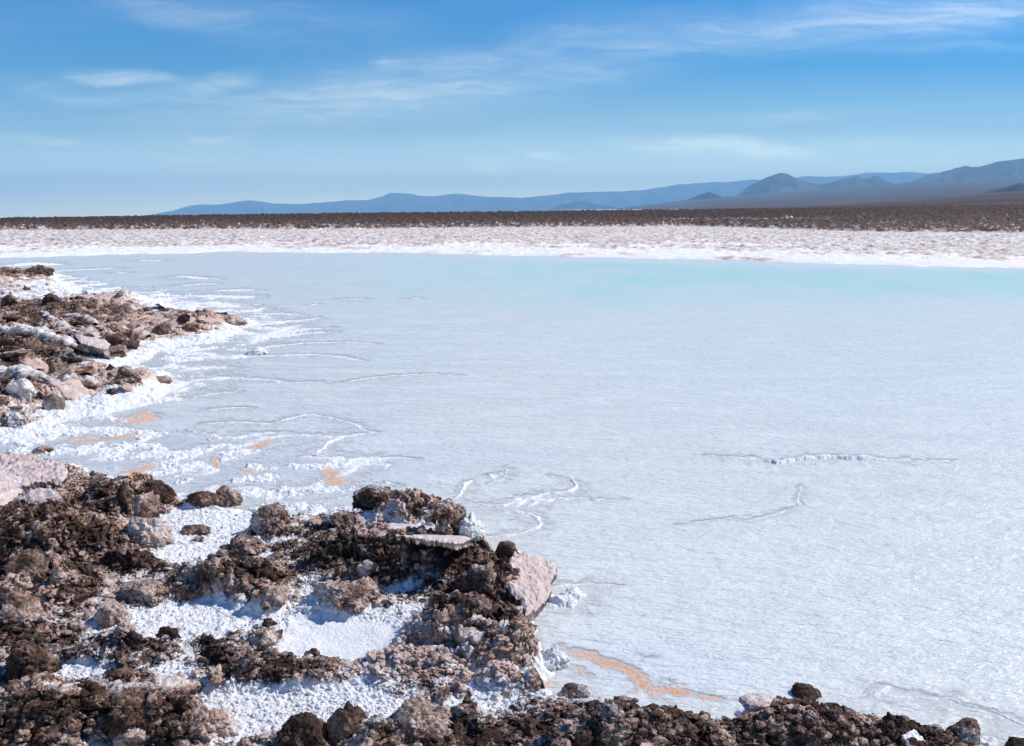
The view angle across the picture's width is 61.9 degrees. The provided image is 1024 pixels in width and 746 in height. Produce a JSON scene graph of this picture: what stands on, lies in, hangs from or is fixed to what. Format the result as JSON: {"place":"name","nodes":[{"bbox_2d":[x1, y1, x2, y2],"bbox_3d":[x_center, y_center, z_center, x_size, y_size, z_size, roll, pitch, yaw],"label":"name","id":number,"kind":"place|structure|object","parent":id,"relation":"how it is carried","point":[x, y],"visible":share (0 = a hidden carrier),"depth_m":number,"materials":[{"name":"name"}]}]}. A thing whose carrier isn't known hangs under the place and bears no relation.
{"place":"outdoors","nodes":[
{"label":"outdoors","id":0,"kind":"place"},
{"bbox_2d":[24,487,62,503],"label":"salt slab","id":1,"kind":"structure","parent":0,"point":[42,495],"depth_m":6.56,"materials":[{"name":"white stone"}]},
{"bbox_2d":[0,251,1023,745],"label":"water","id":2,"kind":"structure","parent":0,"point":[642,385],"depth_m":8.91,"materials":[{"name":"white liquid"}]},
{"bbox_2d":[0,260,1023,745],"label":"ground","id":3,"kind":"structure","parent":0,"point":[346,636],"depth_m":5.00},
{"bbox_2d":[0,294,15,306],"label":"salt rock","id":4,"kind":"object","parent":3,"relation":"on","point":[8,299],"visible":0.88,"depth_m":20.23,"materials":[{"name":"brown stone"}]},
{"bbox_2d":[0,471,24,508],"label":"salt slab","id":5,"kind":"structure","parent":3,"relation":"on","point":[8,491],"depth_m":6.72,"materials":[{"name":"beige stone"}]},
{"bbox_2d":[0,410,30,427],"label":"salt rock","id":6,"kind":"object","parent":3,"relation":"on","point":[14,418],"visible":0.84,"depth_m":8.97,"materials":[{"name":"white stone"}]},
{"bbox_2d":[1,586,43,621],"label":"salt rock","id":7,"kind":"object","parent":3,"relation":"on","point":[21,605],"visible":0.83,"depth_m":4.39,"materials":[{"name":"beige stone"}]},
{"bbox_2d":[6,378,38,401],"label":"salt rock","id":8,"kind":"object","parent":3,"relation":"on","point":[23,388],"visible":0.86,"depth_m":9.89,"materials":[{"name":"white stone"}]},
{"bbox_2d":[4,548,48,578],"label":"salt rock","id":9,"kind":"object","parent":3,"relation":"on","point":[32,562],"visible":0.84,"depth_m":4.82,"materials":[{"name":"brown stone"}]},
{"bbox_2d":[4,639,62,679],"bbox_3d":[-2.299,1.401,4.087,0.266,0.243,0.242,0,10,0],"label":"salt rock","id":10,"kind":"object","parent":3,"relation":"on","point":[25,658],"visible":0.83,"depth_m":4.03,"materials":[{"name":"brown stone"}]},
{"bbox_2d":[0,453,68,492],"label":"salt slab","id":11,"kind":"structure","parent":3,"relation":"on","point":[33,472],"depth_m":7.18,"materials":[{"name":"beige stone"}]},
{"bbox_2d":[26,264,54,275],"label":"salt rock","id":12,"kind":"object","parent":3,"relation":"on","point":[42,269],"visible":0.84,"depth_m":32.24,"materials":[{"name":"brown stone"}]},
{"bbox_2d":[32,445,53,453],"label":"salt rock","id":13,"kind":"object","parent":3,"relation":"on","point":[40,449],"visible":0.94,"depth_m":8.18,"materials":[{"name":"stone"}]},
{"bbox_2d":[0,323,99,354],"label":"salt ledge","id":14,"kind":"object","parent":3,"relation":"on","point":[49,335],"visible":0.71,"depth_m":13.71,"materials":[{"name":"white stone"}]},
{"bbox_2d":[0,364,102,388],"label":"salt ledge","id":15,"kind":"object","parent":3,"relation":"on","point":[19,371],"visible":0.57,"depth_m":10.59,"materials":[{"name":"white stone"}]},
{"bbox_2d":[42,293,60,304],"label":"salt rock","id":16,"kind":"object","parent":3,"relation":"on","point":[49,297],"visible":0.77,"depth_m":19.84,"materials":[{"name":"brown stone"}]},
{"bbox_2d":[42,393,65,409],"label":"salt rock","id":17,"kind":"object","parent":3,"relation":"on","point":[53,401],"visible":0.8,"depth_m":9.76,"materials":[{"name":"stone"}]},
{"bbox_2d":[39,310,76,334],"bbox_3d":[-8.655,-0.917,16.384,0.352,0.378,5.337,-7,12,-33],"label":"salt ledge","id":18,"kind":"object","parent":3,"relation":"on","point":[48,318],"visible":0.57,"depth_m":16.94,"materials":[{"name":"white stone"}]},
{"bbox_2d":[49,565,67,584],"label":"salt rock","id":19,"kind":"object","parent":3,"relation":"on","point":[58,574],"visible":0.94,"depth_m":4.78,"materials":[{"name":"beige stone"}]},
{"bbox_2d":[54,585,93,602],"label":"salt rock","id":20,"kind":"object","parent":3,"relation":"on","point":[80,593],"visible":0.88,"depth_m":4.76,"materials":[{"name":"brown stone"}]},
{"bbox_2d":[62,313,100,325],"bbox_3d":[-8.752,-1.091,17.517,0.407,0.257,2.654,-8,13,-38],"label":"salt ledge","id":21,"kind":"object","parent":3,"relation":"on","point":[85,319],"visible":0.91,"depth_m":17.34,"materials":[{"name":"white stone"}]},
{"bbox_2d":[74,330,110,354],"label":"salt slab","id":22,"kind":"structure","parent":3,"relation":"on","point":[95,344],"depth_m":13.45,"materials":[{"name":"white stone"}]},
{"bbox_2d":[106,364,115,369],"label":"salt rock","id":23,"kind":"object","parent":3,"relation":"on","point":[110,367],"visible":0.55,"depth_m":11.89,"materials":[{"name":"brown stone"}]},
{"bbox_2d":[92,601,130,628],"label":"salt rock","id":24,"kind":"object","parent":3,"relation":"on","point":[108,614],"visible":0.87,"depth_m":4.55,"materials":[{"name":"beige stone"}]},
{"bbox_2d":[106,388,117,394],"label":"salt rock","id":25,"kind":"object","parent":3,"relation":"on","point":[111,391],"visible":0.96,"depth_m":10.49,"materials":[{"name":"brown stone"}]},
{"bbox_2d":[0,271,227,412],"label":"broken crust","id":26,"kind":"object","parent":3,"relation":"on","point":[72,389],"visible":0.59,"depth_m":12.93},
{"bbox_2d":[102,344,128,356],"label":"salt rock","id":27,"kind":"object","parent":3,"relation":"on","point":[118,350],"visible":0.7,"depth_m":13.50,"materials":[{"name":"brown stone"}]},
{"bbox_2d":[105,332,126,344],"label":"salt rock","id":28,"kind":"object","parent":3,"relation":"on","point":[117,338],"visible":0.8,"depth_m":14.20,"materials":[{"name":"brown stone"}]},
{"bbox_2d":[31,673,202,698],"bbox_3d":[-1.701,1.376,3.703,0.632,0.260,0.380,-2,10,-10],"label":"salt ledge","id":29,"kind":"object","parent":3,"relation":"on","point":[166,684],"visible":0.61,"depth_m":3.61,"materials":[{"name":"white stone"}]},
{"bbox_2d":[102,375,141,385],"bbox_3d":[-4.996,0.111,10.939,0.452,0.129,0.192,-9,13,-41],"label":"salt ledge","id":30,"kind":"object","parent":3,"relation":"on","point":[132,379],"visible":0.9,"depth_m":10.93,"materials":[{"name":"brown stone"}]},
{"bbox_2d":[105,667,139,681],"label":"salt rock","id":31,"kind":"object","parent":3,"relation":"on","point":[115,674],"visible":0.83,"depth_m":4.04,"materials":[{"name":"brown stone"}]},
{"bbox_2d":[119,480,133,503],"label":"salt rock","id":32,"kind":"object","parent":3,"relation":"on","point":[125,495],"visible":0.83,"depth_m":6.20,"materials":[{"name":"stone"}]},
{"bbox_2d":[117,365,136,377],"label":"salt rock","id":33,"kind":"object","parent":3,"relation":"on","point":[122,369],"visible":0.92,"depth_m":11.04,"materials":[{"name":"beige stone"}]},
{"bbox_2d":[100,688,156,739],"bbox_3d":[-1.575,1.421,3.541,0.272,0.207,0.224,0,10,0],"label":"salt rock","id":34,"kind":"object","parent":3,"relation":"on","point":[122,716],"visible":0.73,"depth_m":3.48,"materials":[{"name":"brown stone"}]},
{"bbox_2d":[107,322,151,339],"bbox_3d":[-6.885,-0.733,15.346,0.745,0.398,0.387,0,10,0],"label":"salt ledge","id":35,"kind":"object","parent":3,"relation":"on","point":[135,334],"visible":0.81,"depth_m":15.22,"materials":[{"name":"beige stone"}]},
{"bbox_2d":[126,340,139,349],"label":"salt rock","id":36,"kind":"object","parent":3,"relation":"on","point":[132,344],"visible":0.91,"depth_m":14.34,"materials":[{"name":"brown stone"}]},
{"bbox_2d":[119,578,170,606],"bbox_3d":[-2.107,1.255,4.895,0.325,0.160,0.203,2,10,12],"label":"salt rock","id":37,"kind":"object","parent":3,"relation":"on","point":[145,590],"visible":0.95,"depth_m":4.83,"materials":[{"name":"beige stone"}]},
{"bbox_2d":[131,491,165,518],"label":"salt rock","id":38,"kind":"object","parent":3,"relation":"on","point":[147,505],"visible":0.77,"depth_m":6.21,"materials":[{"name":"stone"}]},
{"bbox_2d":[127,516,173,546],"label":"salt rock","id":39,"kind":"object","parent":3,"relation":"on","point":[151,532],"visible":0.77,"depth_m":5.64,"materials":[{"name":"beige stone"}]},
{"bbox_2d":[133,479,176,504],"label":"salt rock","id":40,"kind":"object","parent":3,"relation":"on","point":[165,492],"visible":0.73,"depth_m":6.37,"materials":[{"name":"brown stone"}]},
{"bbox_2d":[151,323,173,334],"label":"salt rock","id":41,"kind":"object","parent":3,"relation":"on","point":[162,329],"visible":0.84,"depth_m":15.98,"materials":[{"name":"brown stone"}]},
{"bbox_2d":[156,375,172,383],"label":"salt rock","id":42,"kind":"object","parent":3,"relation":"on","point":[165,379],"visible":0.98,"depth_m":11.46,"materials":[{"name":"beige stone"}]},
{"bbox_2d":[178,314,189,323],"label":"salt rock","id":43,"kind":"object","parent":3,"relation":"on","point":[183,318],"visible":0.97,"depth_m":16.85,"materials":[{"name":"brown stone"}]},
{"bbox_2d":[173,581,202,603],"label":"salt rock","id":44,"kind":"object","parent":3,"relation":"on","point":[183,593],"visible":0.92,"depth_m":4.87,"materials":[{"name":"brown stone"}]},
{"bbox_2d":[181,322,200,331],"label":"salt rock","id":45,"kind":"object","parent":3,"relation":"on","point":[192,327],"visible":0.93,"depth_m":16.33,"materials":[{"name":"brown stone"}]},
{"bbox_2d":[180,524,211,535],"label":"salt rock","id":46,"kind":"object","parent":3,"relation":"on","point":[197,529],"visible":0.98,"depth_m":5.91,"materials":[{"name":"brown stone"}]},
{"bbox_2d":[184,491,219,507],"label":"salt rock","id":47,"kind":"object","parent":3,"relation":"on","point":[202,499],"visible":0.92,"depth_m":6.41,"materials":[{"name":"brown stone"}]},
{"bbox_2d":[205,707,239,738],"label":"salt rock","id":48,"kind":"object","parent":3,"relation":"on","point":[224,722],"visible":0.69,"depth_m":3.60,"materials":[{"name":"beige stone"}]},
{"bbox_2d":[214,485,242,507],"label":"salt rock","id":49,"kind":"object","parent":3,"relation":"on","point":[227,496],"visible":0.96,"depth_m":6.50,"materials":[{"name":"stone"}]},
{"bbox_2d":[224,314,247,324],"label":"salt rock","id":50,"kind":"object","parent":3,"relation":"on","point":[233,319],"visible":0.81,"depth_m":17.86,"materials":[{"name":"beige stone"}]},
{"bbox_2d":[219,533,268,559],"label":"salt rock","id":51,"kind":"object","parent":3,"relation":"on","point":[240,545],"visible":0.93,"depth_m":5.54,"materials":[{"name":"beige stone"}]},
{"bbox_2d":[243,347,267,355],"bbox_3d":[-4.266,-0.332,14.178,0.416,0.205,0.349,-3,11,-15],"label":"salt crust","id":52,"kind":"object","parent":3,"relation":"on","point":[255,351],"visible":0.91,"depth_m":14.09},
{"bbox_2d":[247,628,280,645],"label":"salt rock","id":53,"kind":"object","parent":3,"relation":"on","point":[260,636],"visible":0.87,"depth_m":4.34,"materials":[{"name":"beige stone"}]},
{"bbox_2d":[248,502,291,535],"bbox_3d":[-1.690,1.056,5.962,0.306,0.290,0.260,0,10,0],"label":"salt rock","id":54,"kind":"object","parent":3,"relation":"on","point":[271,519],"visible":0.91,"depth_m":5.91,"materials":[{"name":"stone"}]},
{"bbox_2d":[266,586,288,609],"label":"salt rock","id":55,"kind":"object","parent":3,"relation":"on","point":[278,597],"visible":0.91,"depth_m":4.72,"materials":[{"name":"beige stone"}]},
{"bbox_2d":[273,711,329,745],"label":"salt rock","id":56,"kind":"object","parent":3,"relation":"on","point":[306,728],"visible":0.97,"depth_m":3.43,"materials":[{"name":"brown stone"}]},
{"bbox_2d":[303,454,334,457],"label":"salt ledge","id":57,"kind":"object","parent":3,"relation":"on","point":[326,455],"visible":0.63,"depth_m":8.04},
{"bbox_2d":[319,511,355,528],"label":"salt rock","id":58,"kind":"object","parent":3,"relation":"on","point":[340,520],"visible":0.75,"depth_m":5.99,"materials":[{"name":"stone"}]},
{"bbox_2d":[310,581,370,612],"bbox_3d":[-0.976,1.262,4.773,0.347,0.180,0.227,4,11,20],"label":"salt rock","id":59,"kind":"object","parent":3,"relation":"on","point":[350,596],"visible":1,"depth_m":4.72,"materials":[{"name":"beige stone"}]},
{"bbox_2d":[327,700,368,745],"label":"salt rock","id":60,"kind":"object","parent":3,"relation":"on","point":[343,723],"visible":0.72,"depth_m":3.48,"materials":[{"name":"brown stone"}]},
{"bbox_2d":[351,576,380,599],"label":"salt rock","id":61,"kind":"object","parent":3,"relation":"on","point":[369,584],"visible":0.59,"depth_m":4.83,"materials":[{"name":"beige stone"}]},
{"bbox_2d":[356,559,377,576],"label":"salt rock","id":62,"kind":"object","parent":3,"relation":"on","point":[365,568],"visible":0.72,"depth_m":5.08,"materials":[{"name":"grey stone"}]},
{"bbox_2d":[352,484,396,511],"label":"salt rock","id":63,"kind":"object","parent":3,"relation":"on","point":[369,497],"visible":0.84,"depth_m":6.11,"materials":[{"name":"brown stone"}]},
{"bbox_2d":[392,694,453,742],"bbox_3d":[-0.372,1.422,3.445,0.288,0.218,0.238,5,11,27],"label":"salt rock","id":64,"kind":"object","parent":3,"relation":"on","point":[420,717],"visible":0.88,"depth_m":3.38,"materials":[{"name":"beige stone"}]},
{"bbox_2d":[389,522,472,549],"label":"salt slab","id":65,"kind":"structure","parent":3,"relation":"on","point":[455,542],"depth_m":5.13,"materials":[{"name":"white stone"}]},
{"bbox_2d":[417,497,466,529],"bbox_3d":[-0.446,0.915,5.410,0.323,0.250,0.241,0,10,0],"label":"salt rock","id":66,"kind":"object","parent":3,"relation":"on","point":[449,511],"visible":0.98,"depth_m":5.35,"materials":[{"name":"brown stone"}]},
{"bbox_2d":[3,471,881,745],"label":"salt crystals","id":67,"kind":"object","parent":3,"relation":"on","point":[309,692],"visible":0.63,"depth_m":3.93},
{"bbox_2d":[0,453,895,745],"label":"crust fragments","id":68,"kind":"object","parent":3,"relation":"on","point":[376,723],"visible":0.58,"depth_m":3.93,"materials":[{"name":"brown stone"}]},
{"bbox_2d":[423,624,491,646],"bbox_3d":[-0.234,1.321,4.256,0.467,0.122,0.140,5,11,26],"label":"salt ledge","id":69,"kind":"object","parent":3,"relation":"on","point":[462,635],"visible":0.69,"depth_m":4.24,"materials":[{"name":"white stone"}]},
{"bbox_2d":[449,703,475,719],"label":"salt rock","id":70,"kind":"object","parent":3,"relation":"on","point":[459,710],"visible":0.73,"depth_m":3.68,"materials":[{"name":"grey stone"}]},
{"bbox_2d":[408,641,533,666],"bbox_3d":[-0.214,1.385,4.176,0.645,0.143,0.127,2,10,11],"label":"salt ledge","id":71,"kind":"object","parent":3,"relation":"on","point":[464,650],"visible":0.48,"depth_m":4.15,"materials":[{"name":"white stone"}]},
{"bbox_2d":[458,512,485,541],"bbox_3d":[-0.255,0.990,5.415,0.179,0.217,0.183,3,11,16],"label":"salt crust","id":72,"kind":"object","parent":3,"relation":"on","point":[471,526],"visible":0.85,"depth_m":5.36},
{"bbox_2d":[453,560,496,598],"bbox_3d":[-0.192,1.198,4.908,0.273,0.242,0.262,9,13,40],"label":"salt rock","id":73,"kind":"object","parent":3,"relation":"on","point":[479,579],"visible":0.89,"depth_m":4.83,"materials":[{"name":"stone"}]},
{"bbox_2d":[472,594,491,611],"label":"salt rock","id":74,"kind":"object","parent":3,"relation":"on","point":[485,603],"visible":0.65,"depth_m":4.41,"materials":[{"name":"stone"}]},
{"bbox_2d":[461,613,510,635],"bbox_3d":[-0.120,1.276,4.282,0.328,0.123,0.124,6,12,29],"label":"salt ledge","id":75,"kind":"object","parent":3,"relation":"on","point":[483,624],"visible":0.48,"depth_m":4.25,"materials":[{"name":"white stone"}]},
{"bbox_2d":[0,451,977,745],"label":"rubble","id":76,"kind":"object","parent":3,"relation":"on","point":[560,739],"visible":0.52,"depth_m":3.72,"materials":[{"name":"brown stone"}]},
{"bbox_2d":[495,540,518,562],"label":"salt rock","id":77,"kind":"object","parent":3,"relation":"on","point":[505,550],"visible":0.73,"depth_m":5.49,"materials":[{"name":"brown stone"}]},
{"bbox_2d":[505,551,556,621],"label":"salt slab","id":78,"kind":"structure","parent":3,"relation":"on","point":[529,590],"depth_m":5.00,"materials":[{"name":"white stone"}]},
{"bbox_2d":[518,667,544,691],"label":"salt rock","id":79,"kind":"object","parent":3,"relation":"on","point":[532,677],"visible":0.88,"depth_m":3.94,"materials":[{"name":"beige stone"}]},
{"bbox_2d":[541,644,570,670],"bbox_3d":[0.212,1.454,4.284,0.188,0.173,0.142,0,10,0],"label":"salt crust","id":80,"kind":"object","parent":3,"relation":"on","point":[555,658],"visible":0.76,"depth_m":4.25},
{"bbox_2d":[561,683,589,697],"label":"salt rock","id":81,"kind":"object","parent":3,"relation":"on","point":[571,690],"visible":0.99,"depth_m":4.00,"materials":[{"name":"grey stone"}]},
{"bbox_2d":[739,693,772,711],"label":"salt rock","id":82,"kind":"object","parent":3,"relation":"on","point":[752,702],"visible":0.62,"depth_m":3.69,"materials":[{"name":"white stone"}]},
{"bbox_2d":[790,682,821,699],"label":"salt rock","id":83,"kind":"object","parent":3,"relation":"on","point":[802,690],"visible":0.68,"depth_m":3.99,"materials":[{"name":"brown stone"}]},
{"bbox_2d":[899,729,925,745],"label":"salt slab","id":84,"kind":"structure","parent":3,"relation":"on","point":[913,733],"depth_m":3.37,"materials":[{"name":"white stone"}]},
{"bbox_2d":[945,717,980,744],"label":"salt rock","id":85,"kind":"object","parent":3,"relation":"on","point":[967,729],"visible":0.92,"depth_m":3.45,"materials":[{"name":"grey stone"}]},
{"bbox_2d":[1005,737,1023,745],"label":"salt rock","id":86,"kind":"object","parent":3,"relation":"on","point":[1014,741],"visible":1,"depth_m":3.38,"materials":[{"name":"brown stone"}]},
{"bbox_2d":[0,204,1023,267],"bbox_3d":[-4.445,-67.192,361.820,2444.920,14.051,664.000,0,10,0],"label":"terrain","id":87,"kind":"structure","parent":0,"point":[980,236],"depth_m":113.00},
{"bbox_2d":[0,0,1023,217],"label":"sky","id":88,"kind":"structure","parent":0,"point":[108,107],"materials":[{"name":"blue"}]},
{"bbox_2d":[142,172,934,215],"bbox_3d":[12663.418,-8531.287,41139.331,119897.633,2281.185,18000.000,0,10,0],"label":"mountain","id":89,"kind":"structure","parent":0,"point":[397,202],"depth_m":38652.60,"materials":[{"name":"blue stone"}]},
{"bbox_2d":[549,201,616,210],"bbox_3d":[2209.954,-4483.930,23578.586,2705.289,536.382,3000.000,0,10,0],"label":"hill","id":90,"kind":"structure","parent":0,"point":[581,205],"depth_m":23278.90,"materials":[{"name":"blue stone"}]},
{"bbox_2d":[599,209,677,209],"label":"salt flat","id":91,"kind":"structure","parent":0,"point":[629,209],"depth_m":1313.77,"materials":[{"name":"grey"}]},
{"bbox_2d":[685,192,722,200],"bbox_3d":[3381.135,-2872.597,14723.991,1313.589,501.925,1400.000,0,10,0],"label":"hill","id":92,"kind":"structure","parent":0,"point":[708,195],"depth_m":14632.19,"materials":[{"name":"blue stone"}]},
{"bbox_2d":[600,178,1023,210],"bbox_3d":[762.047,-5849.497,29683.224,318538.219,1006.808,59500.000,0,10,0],"label":"terrain","id":93,"kind":"structure","parent":0,"point":[966,192],"depth_m":8124.83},
{"bbox_2d":[736,158,1023,195],"bbox_3d":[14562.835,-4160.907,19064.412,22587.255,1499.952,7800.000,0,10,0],"label":"mountain","id":94,"kind":"structure","parent":0,"point":[785,182],"depth_m":18408.19,"materials":[{"name":"blue stone"}]},
{"bbox_2d":[986,183,1023,192],"bbox_3d":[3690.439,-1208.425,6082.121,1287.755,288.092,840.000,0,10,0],"label":"hill","id":95,"kind":"structure","parent":0,"point":[1017,187],"depth_m":6040.30,"materials":[{"name":"stone"}]}
]}

